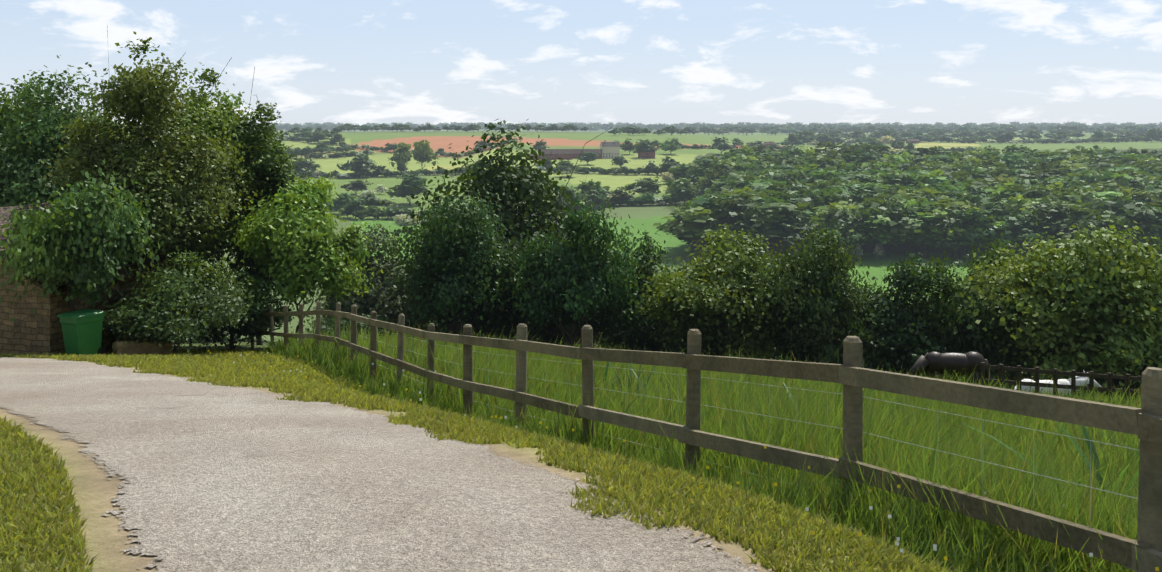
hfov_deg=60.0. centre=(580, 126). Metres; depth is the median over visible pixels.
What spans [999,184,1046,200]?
wood tree
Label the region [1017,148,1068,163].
wood tree
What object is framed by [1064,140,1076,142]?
hedge
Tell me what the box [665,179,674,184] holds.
hedge
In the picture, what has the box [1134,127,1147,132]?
horizon tree
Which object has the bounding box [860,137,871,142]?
hedge
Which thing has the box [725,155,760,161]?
wood tree
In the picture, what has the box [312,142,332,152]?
tree
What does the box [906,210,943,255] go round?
wood tree
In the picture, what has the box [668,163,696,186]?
tree
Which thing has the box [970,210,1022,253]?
wood tree
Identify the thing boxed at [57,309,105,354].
wheelie bin
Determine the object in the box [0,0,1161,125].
sky
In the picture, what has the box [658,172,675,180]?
tree
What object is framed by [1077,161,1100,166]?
wood tree
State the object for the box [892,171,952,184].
wood tree
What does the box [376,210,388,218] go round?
hedge
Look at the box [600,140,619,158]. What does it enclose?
farm house
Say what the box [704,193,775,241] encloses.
wood tree
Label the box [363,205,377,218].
hedge
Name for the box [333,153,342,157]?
hedge
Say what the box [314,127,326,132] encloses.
horizon tree
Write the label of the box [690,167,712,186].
wood tree
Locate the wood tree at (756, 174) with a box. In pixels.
[727,169,759,178]
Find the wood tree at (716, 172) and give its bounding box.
[700,164,734,187]
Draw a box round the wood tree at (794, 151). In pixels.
[781,145,801,157]
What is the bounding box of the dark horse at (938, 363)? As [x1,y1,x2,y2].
[908,351,992,384]
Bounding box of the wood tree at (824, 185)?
[811,178,844,189]
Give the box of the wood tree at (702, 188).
[692,176,710,191]
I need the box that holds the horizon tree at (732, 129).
[720,127,737,133]
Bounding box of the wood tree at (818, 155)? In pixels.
[803,150,841,160]
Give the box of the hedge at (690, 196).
[687,194,698,199]
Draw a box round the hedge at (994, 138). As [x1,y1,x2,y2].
[989,135,1002,142]
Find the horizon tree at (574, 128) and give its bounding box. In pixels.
[570,125,579,131]
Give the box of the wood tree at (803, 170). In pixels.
[792,164,834,176]
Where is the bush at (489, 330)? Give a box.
[425,308,545,338]
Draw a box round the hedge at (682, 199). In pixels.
[673,195,688,202]
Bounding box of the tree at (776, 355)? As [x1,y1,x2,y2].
[728,269,787,360]
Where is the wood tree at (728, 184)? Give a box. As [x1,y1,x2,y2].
[721,178,767,191]
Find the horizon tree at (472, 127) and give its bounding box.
[466,124,479,131]
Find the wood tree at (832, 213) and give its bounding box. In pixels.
[820,208,872,248]
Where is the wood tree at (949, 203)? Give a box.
[929,196,975,257]
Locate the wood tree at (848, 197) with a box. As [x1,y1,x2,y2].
[829,192,860,204]
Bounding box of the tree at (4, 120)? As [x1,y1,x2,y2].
[0,72,84,176]
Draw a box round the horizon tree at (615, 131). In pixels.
[607,127,619,134]
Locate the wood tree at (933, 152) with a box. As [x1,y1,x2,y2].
[909,146,944,164]
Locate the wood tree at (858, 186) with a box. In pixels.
[838,183,888,202]
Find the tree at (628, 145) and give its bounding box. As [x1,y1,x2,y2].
[620,138,635,154]
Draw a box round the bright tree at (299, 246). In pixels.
[211,172,383,341]
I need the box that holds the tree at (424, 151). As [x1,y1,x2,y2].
[409,140,439,169]
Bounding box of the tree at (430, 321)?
[403,257,446,336]
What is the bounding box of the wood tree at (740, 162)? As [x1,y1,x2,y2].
[717,158,757,178]
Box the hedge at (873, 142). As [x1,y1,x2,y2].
[868,140,883,146]
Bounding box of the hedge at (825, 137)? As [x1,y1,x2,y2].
[816,134,835,142]
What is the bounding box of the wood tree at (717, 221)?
[698,195,762,223]
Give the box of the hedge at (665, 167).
[659,162,670,171]
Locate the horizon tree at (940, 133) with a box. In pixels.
[936,131,947,136]
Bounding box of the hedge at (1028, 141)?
[1023,139,1034,143]
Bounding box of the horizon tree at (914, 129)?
[906,126,922,132]
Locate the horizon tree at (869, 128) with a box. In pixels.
[863,126,874,132]
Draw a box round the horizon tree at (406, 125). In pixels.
[401,124,413,129]
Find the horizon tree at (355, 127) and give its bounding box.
[346,125,359,131]
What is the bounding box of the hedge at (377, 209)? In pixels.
[371,205,384,218]
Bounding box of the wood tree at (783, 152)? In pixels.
[763,148,787,154]
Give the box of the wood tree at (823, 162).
[815,157,845,168]
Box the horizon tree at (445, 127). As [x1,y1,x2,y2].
[442,125,453,129]
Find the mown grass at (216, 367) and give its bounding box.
[0,347,965,571]
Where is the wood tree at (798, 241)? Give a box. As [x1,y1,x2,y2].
[783,222,819,252]
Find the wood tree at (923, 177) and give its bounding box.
[906,169,949,187]
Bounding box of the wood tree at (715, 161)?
[681,157,727,176]
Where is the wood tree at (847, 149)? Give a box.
[828,143,863,162]
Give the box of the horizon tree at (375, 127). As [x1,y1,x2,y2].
[371,125,380,131]
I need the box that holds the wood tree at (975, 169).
[961,166,981,173]
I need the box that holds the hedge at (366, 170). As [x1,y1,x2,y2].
[354,164,371,176]
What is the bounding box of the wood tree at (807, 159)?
[793,157,820,164]
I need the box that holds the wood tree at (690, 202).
[687,200,696,205]
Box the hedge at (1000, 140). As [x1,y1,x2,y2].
[997,138,1005,143]
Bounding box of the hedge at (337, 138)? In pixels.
[329,133,344,144]
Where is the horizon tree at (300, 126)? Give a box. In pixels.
[292,123,304,128]
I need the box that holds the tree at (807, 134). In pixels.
[797,130,817,143]
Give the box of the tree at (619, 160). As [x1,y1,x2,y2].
[611,155,629,167]
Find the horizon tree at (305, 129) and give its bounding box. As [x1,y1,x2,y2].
[299,128,311,132]
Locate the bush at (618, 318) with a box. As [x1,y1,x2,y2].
[585,222,679,351]
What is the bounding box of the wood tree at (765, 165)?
[746,161,775,173]
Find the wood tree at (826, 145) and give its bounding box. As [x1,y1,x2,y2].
[805,141,838,155]
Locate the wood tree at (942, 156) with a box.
[928,154,956,162]
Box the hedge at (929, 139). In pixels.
[921,135,931,141]
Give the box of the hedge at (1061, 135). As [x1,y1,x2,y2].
[1051,131,1069,138]
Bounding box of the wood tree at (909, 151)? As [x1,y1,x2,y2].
[902,148,929,165]
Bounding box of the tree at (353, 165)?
[337,152,376,171]
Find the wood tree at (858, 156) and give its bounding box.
[831,149,882,163]
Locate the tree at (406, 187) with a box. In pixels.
[385,173,432,204]
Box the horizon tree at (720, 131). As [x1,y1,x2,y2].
[713,128,725,134]
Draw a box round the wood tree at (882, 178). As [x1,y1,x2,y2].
[859,173,902,190]
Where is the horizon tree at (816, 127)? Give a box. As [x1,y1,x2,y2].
[811,125,823,131]
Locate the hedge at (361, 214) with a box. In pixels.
[353,207,369,219]
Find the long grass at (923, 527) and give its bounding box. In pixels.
[254,317,1140,571]
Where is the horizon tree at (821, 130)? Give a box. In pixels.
[816,128,831,133]
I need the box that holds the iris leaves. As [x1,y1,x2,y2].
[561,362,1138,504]
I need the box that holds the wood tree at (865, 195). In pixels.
[855,192,884,204]
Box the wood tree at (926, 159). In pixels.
[917,155,933,167]
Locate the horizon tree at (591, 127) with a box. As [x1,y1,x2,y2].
[585,124,599,131]
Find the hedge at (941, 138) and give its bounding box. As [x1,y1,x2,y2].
[935,136,945,141]
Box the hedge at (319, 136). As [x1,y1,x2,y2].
[310,132,327,141]
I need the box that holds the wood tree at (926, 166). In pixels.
[917,160,955,171]
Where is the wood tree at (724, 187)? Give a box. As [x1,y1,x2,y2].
[705,185,747,195]
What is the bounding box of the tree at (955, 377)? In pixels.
[906,275,1031,389]
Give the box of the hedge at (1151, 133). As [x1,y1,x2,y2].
[1144,128,1160,140]
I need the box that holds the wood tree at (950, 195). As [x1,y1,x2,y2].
[934,193,957,198]
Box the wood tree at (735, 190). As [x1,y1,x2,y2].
[717,189,760,198]
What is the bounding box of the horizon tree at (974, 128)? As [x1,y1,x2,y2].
[969,126,978,131]
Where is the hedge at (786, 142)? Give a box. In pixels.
[775,140,791,145]
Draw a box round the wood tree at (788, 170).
[766,164,797,174]
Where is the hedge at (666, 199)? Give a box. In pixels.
[652,195,674,204]
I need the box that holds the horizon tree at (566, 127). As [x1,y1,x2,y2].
[562,124,571,130]
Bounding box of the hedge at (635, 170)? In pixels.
[631,169,640,173]
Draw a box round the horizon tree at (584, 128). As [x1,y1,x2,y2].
[579,126,589,131]
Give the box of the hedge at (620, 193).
[609,187,635,205]
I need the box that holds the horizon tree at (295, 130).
[288,126,301,132]
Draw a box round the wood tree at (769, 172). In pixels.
[759,169,790,181]
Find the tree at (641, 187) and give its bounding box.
[621,176,668,194]
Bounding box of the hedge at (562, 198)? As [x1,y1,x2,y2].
[555,195,570,207]
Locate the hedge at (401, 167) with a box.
[394,160,407,172]
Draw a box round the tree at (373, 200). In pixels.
[358,193,396,206]
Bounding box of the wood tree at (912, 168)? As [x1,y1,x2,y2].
[894,166,917,172]
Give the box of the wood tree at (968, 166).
[952,160,978,175]
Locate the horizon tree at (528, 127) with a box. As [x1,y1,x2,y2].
[525,124,533,130]
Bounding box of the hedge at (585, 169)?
[580,167,590,173]
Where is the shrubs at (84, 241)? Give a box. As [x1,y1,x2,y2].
[0,159,170,330]
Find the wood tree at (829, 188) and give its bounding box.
[797,185,856,200]
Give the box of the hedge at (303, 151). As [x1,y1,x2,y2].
[298,146,311,156]
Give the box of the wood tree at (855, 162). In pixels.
[850,159,890,165]
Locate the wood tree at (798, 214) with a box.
[772,201,817,256]
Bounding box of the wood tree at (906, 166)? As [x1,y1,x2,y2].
[887,160,916,170]
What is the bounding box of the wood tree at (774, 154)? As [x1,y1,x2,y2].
[750,150,799,163]
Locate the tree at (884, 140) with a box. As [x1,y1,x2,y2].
[876,135,894,143]
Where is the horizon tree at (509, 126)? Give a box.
[504,123,514,129]
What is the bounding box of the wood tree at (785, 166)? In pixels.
[770,163,803,170]
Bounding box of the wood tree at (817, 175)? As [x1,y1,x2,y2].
[801,167,846,181]
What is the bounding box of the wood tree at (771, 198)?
[742,196,798,253]
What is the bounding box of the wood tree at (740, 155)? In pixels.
[724,150,754,160]
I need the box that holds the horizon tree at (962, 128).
[957,126,975,132]
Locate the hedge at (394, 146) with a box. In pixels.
[387,143,396,151]
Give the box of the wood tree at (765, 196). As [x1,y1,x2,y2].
[757,195,792,256]
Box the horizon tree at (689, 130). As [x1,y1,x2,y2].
[682,126,692,133]
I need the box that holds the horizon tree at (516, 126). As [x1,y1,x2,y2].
[510,123,523,130]
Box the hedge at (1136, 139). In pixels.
[1131,137,1142,141]
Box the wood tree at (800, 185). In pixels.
[765,179,807,189]
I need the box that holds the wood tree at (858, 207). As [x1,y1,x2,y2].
[846,203,870,248]
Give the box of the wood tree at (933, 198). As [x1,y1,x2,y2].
[910,195,975,204]
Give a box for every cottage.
[638,148,654,158]
[764,142,774,145]
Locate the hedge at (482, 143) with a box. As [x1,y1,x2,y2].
[477,140,490,147]
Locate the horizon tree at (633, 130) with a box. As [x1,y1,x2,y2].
[621,126,642,133]
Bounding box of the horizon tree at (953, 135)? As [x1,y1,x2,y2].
[947,133,959,138]
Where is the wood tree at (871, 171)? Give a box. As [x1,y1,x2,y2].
[850,169,890,177]
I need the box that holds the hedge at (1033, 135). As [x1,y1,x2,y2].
[1027,129,1041,139]
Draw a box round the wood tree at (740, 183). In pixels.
[732,176,753,187]
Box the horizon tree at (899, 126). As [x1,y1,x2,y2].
[893,124,906,129]
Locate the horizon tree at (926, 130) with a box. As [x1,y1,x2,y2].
[922,127,934,132]
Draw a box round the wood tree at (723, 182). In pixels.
[706,171,758,194]
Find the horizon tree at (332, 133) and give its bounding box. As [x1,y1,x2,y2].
[326,131,340,137]
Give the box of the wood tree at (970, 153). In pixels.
[960,148,989,162]
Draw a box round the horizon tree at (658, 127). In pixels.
[655,125,664,130]
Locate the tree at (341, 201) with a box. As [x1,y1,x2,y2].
[327,192,355,209]
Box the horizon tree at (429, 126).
[425,124,434,130]
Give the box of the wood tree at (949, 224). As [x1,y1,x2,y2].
[924,207,978,258]
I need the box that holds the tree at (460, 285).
[371,185,525,343]
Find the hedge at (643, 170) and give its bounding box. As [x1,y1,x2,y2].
[641,168,650,174]
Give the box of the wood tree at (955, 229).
[930,201,980,258]
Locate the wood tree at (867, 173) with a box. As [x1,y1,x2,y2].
[848,171,879,178]
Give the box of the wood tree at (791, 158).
[778,156,804,165]
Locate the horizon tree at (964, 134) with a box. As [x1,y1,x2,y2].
[957,131,968,137]
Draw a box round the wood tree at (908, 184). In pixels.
[900,183,927,187]
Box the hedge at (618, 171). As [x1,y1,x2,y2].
[611,169,623,173]
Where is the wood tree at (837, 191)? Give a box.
[811,187,854,205]
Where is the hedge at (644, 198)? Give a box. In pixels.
[634,193,653,205]
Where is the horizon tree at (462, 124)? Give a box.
[455,123,467,126]
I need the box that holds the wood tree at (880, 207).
[851,194,929,257]
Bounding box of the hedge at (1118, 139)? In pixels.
[1116,137,1128,141]
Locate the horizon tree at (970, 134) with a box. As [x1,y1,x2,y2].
[966,131,979,136]
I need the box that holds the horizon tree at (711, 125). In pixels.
[707,123,718,128]
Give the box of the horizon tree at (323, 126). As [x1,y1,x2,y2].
[315,124,327,128]
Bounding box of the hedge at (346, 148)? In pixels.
[342,146,354,150]
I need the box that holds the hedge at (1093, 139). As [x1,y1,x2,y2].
[1085,137,1100,142]
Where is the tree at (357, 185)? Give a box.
[340,179,373,192]
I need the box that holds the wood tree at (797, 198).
[772,188,814,250]
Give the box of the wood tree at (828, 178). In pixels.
[792,167,836,185]
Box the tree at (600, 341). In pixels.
[565,323,635,349]
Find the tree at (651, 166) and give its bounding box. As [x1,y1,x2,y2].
[642,161,660,174]
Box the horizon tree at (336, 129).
[331,127,342,131]
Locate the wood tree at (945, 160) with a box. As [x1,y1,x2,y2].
[929,154,954,162]
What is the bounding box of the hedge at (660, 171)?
[656,169,668,174]
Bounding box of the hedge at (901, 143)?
[892,141,904,149]
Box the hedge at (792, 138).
[783,132,798,144]
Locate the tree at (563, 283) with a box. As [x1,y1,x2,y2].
[504,172,658,346]
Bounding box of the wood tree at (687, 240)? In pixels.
[663,215,713,255]
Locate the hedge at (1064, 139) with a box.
[1059,137,1075,141]
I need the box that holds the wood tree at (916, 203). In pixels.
[893,194,930,255]
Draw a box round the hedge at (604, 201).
[588,197,610,205]
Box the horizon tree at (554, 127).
[548,123,562,130]
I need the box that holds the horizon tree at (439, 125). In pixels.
[435,123,444,128]
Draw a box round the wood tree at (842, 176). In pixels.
[831,172,868,186]
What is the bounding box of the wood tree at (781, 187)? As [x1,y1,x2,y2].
[773,180,802,194]
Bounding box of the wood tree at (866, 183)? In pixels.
[850,180,891,194]
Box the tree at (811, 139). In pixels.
[795,132,818,144]
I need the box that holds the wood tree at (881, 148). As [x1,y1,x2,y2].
[852,142,890,157]
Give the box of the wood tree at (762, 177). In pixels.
[751,174,767,179]
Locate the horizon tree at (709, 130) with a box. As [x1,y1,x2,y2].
[704,128,712,134]
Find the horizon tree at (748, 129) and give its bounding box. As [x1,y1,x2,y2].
[739,126,754,134]
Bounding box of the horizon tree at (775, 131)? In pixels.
[768,128,781,134]
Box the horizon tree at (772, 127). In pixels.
[761,126,780,134]
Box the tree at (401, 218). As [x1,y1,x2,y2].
[389,214,421,227]
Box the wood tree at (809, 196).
[788,189,846,211]
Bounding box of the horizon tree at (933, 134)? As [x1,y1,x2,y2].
[925,132,939,138]
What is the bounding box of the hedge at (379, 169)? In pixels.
[372,165,390,176]
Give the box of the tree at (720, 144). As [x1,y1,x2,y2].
[709,137,734,152]
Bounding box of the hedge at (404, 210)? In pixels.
[394,206,410,216]
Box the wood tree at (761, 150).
[753,145,777,153]
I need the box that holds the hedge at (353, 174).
[348,172,359,177]
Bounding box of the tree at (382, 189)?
[372,184,387,193]
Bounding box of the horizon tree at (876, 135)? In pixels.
[871,131,883,137]
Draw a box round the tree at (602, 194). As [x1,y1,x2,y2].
[579,179,607,207]
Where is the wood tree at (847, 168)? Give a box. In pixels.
[834,165,864,171]
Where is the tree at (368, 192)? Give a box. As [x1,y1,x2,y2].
[356,189,379,199]
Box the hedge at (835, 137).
[829,134,841,142]
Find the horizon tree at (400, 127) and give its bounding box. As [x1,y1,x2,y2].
[395,124,408,131]
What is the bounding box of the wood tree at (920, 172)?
[907,169,930,173]
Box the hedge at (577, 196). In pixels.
[551,185,580,206]
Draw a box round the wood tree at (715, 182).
[703,178,727,195]
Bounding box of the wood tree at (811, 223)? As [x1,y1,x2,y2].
[807,220,859,248]
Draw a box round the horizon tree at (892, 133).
[880,130,900,136]
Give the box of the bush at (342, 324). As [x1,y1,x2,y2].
[305,307,407,339]
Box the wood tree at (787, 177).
[773,170,796,182]
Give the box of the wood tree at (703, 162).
[683,158,719,181]
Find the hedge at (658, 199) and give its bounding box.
[652,196,664,204]
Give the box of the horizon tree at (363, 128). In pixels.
[357,125,369,131]
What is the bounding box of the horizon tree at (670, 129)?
[661,126,681,134]
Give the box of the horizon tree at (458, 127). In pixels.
[454,125,462,130]
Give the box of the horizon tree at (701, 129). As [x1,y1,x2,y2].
[698,126,711,133]
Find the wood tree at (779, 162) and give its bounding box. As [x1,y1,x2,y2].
[771,158,798,166]
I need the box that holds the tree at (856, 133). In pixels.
[845,130,864,138]
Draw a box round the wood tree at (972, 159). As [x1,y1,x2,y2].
[954,157,986,168]
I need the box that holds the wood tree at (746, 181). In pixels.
[720,178,759,191]
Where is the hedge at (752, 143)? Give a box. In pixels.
[746,142,759,146]
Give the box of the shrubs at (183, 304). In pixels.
[90,239,265,353]
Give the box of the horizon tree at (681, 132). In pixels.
[676,130,686,133]
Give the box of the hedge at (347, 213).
[338,204,353,217]
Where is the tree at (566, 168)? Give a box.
[556,160,577,174]
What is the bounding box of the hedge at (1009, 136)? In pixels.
[996,132,1016,143]
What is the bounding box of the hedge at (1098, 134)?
[1090,130,1105,138]
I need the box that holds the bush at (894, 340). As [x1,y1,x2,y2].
[812,223,969,378]
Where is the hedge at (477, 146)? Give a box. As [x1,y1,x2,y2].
[473,144,484,149]
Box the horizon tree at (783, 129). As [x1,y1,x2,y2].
[776,125,792,134]
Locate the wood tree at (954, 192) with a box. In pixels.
[923,185,960,197]
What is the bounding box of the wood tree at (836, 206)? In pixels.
[808,200,862,231]
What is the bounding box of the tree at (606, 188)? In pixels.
[599,186,614,194]
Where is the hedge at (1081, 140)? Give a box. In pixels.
[1076,139,1088,142]
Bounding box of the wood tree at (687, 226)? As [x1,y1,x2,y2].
[653,205,735,256]
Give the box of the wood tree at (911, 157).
[903,154,922,166]
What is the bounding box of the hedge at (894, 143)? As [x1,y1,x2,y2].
[888,140,900,149]
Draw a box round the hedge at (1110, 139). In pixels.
[1100,137,1115,142]
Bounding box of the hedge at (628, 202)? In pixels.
[618,198,637,205]
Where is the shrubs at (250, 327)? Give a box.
[191,268,298,349]
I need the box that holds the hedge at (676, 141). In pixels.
[671,138,681,145]
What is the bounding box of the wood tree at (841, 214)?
[827,212,868,246]
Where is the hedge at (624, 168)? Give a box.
[620,166,627,173]
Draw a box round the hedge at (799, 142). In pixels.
[791,140,803,145]
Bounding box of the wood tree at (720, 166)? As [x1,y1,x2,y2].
[707,162,741,184]
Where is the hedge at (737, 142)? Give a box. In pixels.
[731,138,743,148]
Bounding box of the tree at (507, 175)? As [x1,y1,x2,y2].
[364,119,647,347]
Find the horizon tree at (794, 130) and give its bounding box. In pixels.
[788,128,801,132]
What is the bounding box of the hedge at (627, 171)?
[624,168,638,174]
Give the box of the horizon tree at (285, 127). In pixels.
[281,123,290,131]
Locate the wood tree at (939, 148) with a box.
[910,146,959,161]
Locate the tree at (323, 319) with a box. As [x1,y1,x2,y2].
[303,272,367,338]
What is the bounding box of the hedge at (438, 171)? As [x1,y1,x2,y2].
[432,169,441,174]
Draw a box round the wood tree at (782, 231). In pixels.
[738,200,820,257]
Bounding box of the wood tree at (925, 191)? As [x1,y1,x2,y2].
[898,188,947,197]
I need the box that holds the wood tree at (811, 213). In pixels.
[797,210,818,247]
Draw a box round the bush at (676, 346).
[617,256,686,352]
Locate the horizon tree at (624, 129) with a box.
[618,126,636,134]
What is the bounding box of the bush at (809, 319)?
[731,219,880,363]
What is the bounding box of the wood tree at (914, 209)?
[906,202,951,257]
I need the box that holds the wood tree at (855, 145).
[839,143,867,149]
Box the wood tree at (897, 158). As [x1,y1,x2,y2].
[882,152,920,169]
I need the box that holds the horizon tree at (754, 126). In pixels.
[750,124,760,129]
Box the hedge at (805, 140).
[799,138,811,142]
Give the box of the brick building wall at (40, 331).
[0,202,178,354]
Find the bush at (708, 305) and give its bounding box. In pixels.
[622,220,798,359]
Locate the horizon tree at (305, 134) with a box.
[297,131,310,136]
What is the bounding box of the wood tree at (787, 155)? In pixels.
[780,150,797,159]
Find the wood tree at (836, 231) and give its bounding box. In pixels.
[795,222,847,248]
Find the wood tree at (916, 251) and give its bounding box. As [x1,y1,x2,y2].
[903,198,935,252]
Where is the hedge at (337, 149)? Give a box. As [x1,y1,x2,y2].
[331,147,341,150]
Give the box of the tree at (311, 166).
[290,158,320,172]
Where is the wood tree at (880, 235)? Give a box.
[852,215,913,259]
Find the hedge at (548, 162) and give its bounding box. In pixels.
[540,156,552,167]
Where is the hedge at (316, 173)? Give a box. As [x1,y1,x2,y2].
[311,170,320,177]
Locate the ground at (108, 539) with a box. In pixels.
[0,127,1161,571]
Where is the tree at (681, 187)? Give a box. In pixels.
[665,177,700,203]
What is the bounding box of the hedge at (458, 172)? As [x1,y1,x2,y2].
[451,167,461,174]
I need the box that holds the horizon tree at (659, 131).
[652,129,665,134]
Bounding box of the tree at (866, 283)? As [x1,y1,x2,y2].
[778,266,882,362]
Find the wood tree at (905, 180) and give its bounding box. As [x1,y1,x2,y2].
[888,173,915,185]
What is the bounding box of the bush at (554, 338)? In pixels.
[477,311,603,347]
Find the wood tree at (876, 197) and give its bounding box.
[861,194,913,248]
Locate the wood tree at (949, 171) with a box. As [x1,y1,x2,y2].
[934,167,969,178]
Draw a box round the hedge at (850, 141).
[844,139,856,143]
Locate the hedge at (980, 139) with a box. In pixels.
[975,136,987,142]
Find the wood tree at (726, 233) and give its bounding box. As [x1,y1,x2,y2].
[714,217,746,243]
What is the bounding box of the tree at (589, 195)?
[573,181,598,204]
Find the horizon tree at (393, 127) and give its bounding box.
[385,123,406,130]
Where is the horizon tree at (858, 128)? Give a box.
[849,126,863,132]
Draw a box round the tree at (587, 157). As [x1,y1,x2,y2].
[576,152,598,163]
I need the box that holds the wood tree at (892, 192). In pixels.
[884,188,910,197]
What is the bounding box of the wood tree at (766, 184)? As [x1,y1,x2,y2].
[748,179,785,189]
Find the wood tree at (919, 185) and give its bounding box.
[897,182,924,191]
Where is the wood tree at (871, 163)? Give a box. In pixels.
[853,158,895,167]
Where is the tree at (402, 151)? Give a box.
[388,142,413,171]
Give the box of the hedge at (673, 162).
[661,156,681,166]
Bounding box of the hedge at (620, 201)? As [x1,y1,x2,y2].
[610,195,626,205]
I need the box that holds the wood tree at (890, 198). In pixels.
[875,195,925,253]
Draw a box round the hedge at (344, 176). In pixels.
[339,174,352,177]
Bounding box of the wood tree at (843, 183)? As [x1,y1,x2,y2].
[808,178,859,190]
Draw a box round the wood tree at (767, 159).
[756,155,785,163]
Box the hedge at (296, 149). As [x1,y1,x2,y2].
[292,147,304,155]
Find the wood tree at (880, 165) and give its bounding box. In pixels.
[862,162,901,171]
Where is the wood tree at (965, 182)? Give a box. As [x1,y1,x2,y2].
[943,178,987,193]
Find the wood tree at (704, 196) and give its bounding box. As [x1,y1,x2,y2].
[671,192,712,216]
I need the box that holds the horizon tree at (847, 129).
[842,126,851,133]
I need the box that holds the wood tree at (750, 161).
[730,156,770,170]
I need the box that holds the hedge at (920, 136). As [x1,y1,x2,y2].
[914,132,928,142]
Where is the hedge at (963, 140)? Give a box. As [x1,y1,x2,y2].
[957,137,971,142]
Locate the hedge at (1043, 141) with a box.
[1035,139,1049,143]
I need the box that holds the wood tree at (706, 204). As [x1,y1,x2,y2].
[681,191,762,249]
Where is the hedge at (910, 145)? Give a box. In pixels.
[903,141,914,148]
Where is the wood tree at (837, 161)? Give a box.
[816,156,847,167]
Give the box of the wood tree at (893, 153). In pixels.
[880,150,904,157]
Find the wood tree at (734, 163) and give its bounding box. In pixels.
[716,160,744,170]
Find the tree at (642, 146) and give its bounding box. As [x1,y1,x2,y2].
[632,139,657,152]
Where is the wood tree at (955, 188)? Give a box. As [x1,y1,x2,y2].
[940,181,969,192]
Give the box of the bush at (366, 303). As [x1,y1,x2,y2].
[305,219,431,333]
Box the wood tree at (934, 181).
[915,176,954,184]
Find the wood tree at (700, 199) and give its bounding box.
[664,196,721,253]
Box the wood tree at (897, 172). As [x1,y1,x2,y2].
[887,169,907,184]
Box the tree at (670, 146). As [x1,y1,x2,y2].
[659,138,681,154]
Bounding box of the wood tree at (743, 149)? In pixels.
[720,147,756,159]
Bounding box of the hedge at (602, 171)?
[598,168,608,173]
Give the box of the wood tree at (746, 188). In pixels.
[721,186,751,194]
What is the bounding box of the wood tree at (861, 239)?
[820,212,868,253]
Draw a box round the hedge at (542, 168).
[536,166,546,170]
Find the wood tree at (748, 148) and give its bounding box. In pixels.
[740,145,757,153]
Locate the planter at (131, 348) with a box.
[112,341,172,355]
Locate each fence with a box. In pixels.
[231,301,1161,571]
[981,362,1141,405]
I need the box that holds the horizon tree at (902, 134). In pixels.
[900,131,906,137]
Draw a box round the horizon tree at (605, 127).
[600,124,613,131]
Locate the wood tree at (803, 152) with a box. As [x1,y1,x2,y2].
[796,146,812,156]
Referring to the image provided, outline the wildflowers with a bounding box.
[208,350,1158,570]
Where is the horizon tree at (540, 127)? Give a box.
[534,125,544,130]
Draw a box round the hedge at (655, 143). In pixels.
[650,139,659,145]
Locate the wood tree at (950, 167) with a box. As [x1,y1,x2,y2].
[929,163,962,171]
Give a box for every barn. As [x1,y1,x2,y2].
[541,149,572,159]
[572,149,601,158]
[906,139,919,142]
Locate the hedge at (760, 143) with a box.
[754,141,764,146]
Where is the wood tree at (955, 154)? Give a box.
[943,151,968,162]
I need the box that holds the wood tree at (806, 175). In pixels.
[794,173,813,184]
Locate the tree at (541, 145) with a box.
[530,141,548,150]
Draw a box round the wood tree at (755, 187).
[719,184,764,194]
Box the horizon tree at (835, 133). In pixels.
[825,131,842,137]
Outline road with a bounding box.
[0,357,759,571]
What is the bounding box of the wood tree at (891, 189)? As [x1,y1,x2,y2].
[874,184,917,193]
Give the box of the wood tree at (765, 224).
[721,199,771,244]
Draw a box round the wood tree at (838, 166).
[836,163,875,173]
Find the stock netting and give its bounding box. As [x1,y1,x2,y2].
[320,318,1138,571]
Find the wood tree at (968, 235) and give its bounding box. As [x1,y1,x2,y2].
[941,202,1000,259]
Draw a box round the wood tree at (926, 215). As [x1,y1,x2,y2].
[893,209,949,258]
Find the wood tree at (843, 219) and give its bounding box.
[817,216,865,252]
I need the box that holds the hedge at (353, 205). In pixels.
[342,196,365,218]
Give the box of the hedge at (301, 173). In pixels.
[296,171,308,177]
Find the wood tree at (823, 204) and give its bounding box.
[778,190,827,209]
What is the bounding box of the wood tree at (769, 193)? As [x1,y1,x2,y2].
[744,188,782,196]
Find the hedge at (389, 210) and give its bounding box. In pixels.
[381,206,395,218]
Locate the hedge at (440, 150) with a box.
[435,148,445,155]
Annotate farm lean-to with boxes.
[525,153,540,159]
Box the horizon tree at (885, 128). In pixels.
[871,126,892,132]
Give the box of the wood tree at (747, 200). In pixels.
[740,198,777,250]
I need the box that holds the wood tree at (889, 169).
[867,162,894,172]
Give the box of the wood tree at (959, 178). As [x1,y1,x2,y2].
[949,171,995,188]
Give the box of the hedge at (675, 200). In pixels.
[662,194,678,203]
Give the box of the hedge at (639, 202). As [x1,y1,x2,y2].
[630,198,642,204]
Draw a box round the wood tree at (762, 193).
[752,192,766,199]
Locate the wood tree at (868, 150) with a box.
[859,148,879,155]
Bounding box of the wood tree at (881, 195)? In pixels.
[874,192,903,199]
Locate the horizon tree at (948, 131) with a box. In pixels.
[942,129,952,134]
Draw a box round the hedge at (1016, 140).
[1009,138,1022,142]
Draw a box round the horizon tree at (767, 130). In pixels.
[760,127,771,134]
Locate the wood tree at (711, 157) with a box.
[686,154,717,172]
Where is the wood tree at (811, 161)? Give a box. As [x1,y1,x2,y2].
[796,157,845,169]
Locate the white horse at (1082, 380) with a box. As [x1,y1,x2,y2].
[1015,370,1101,396]
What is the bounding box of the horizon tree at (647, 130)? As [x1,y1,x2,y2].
[638,128,652,133]
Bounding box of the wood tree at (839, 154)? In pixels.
[829,150,851,158]
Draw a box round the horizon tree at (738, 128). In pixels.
[731,126,742,134]

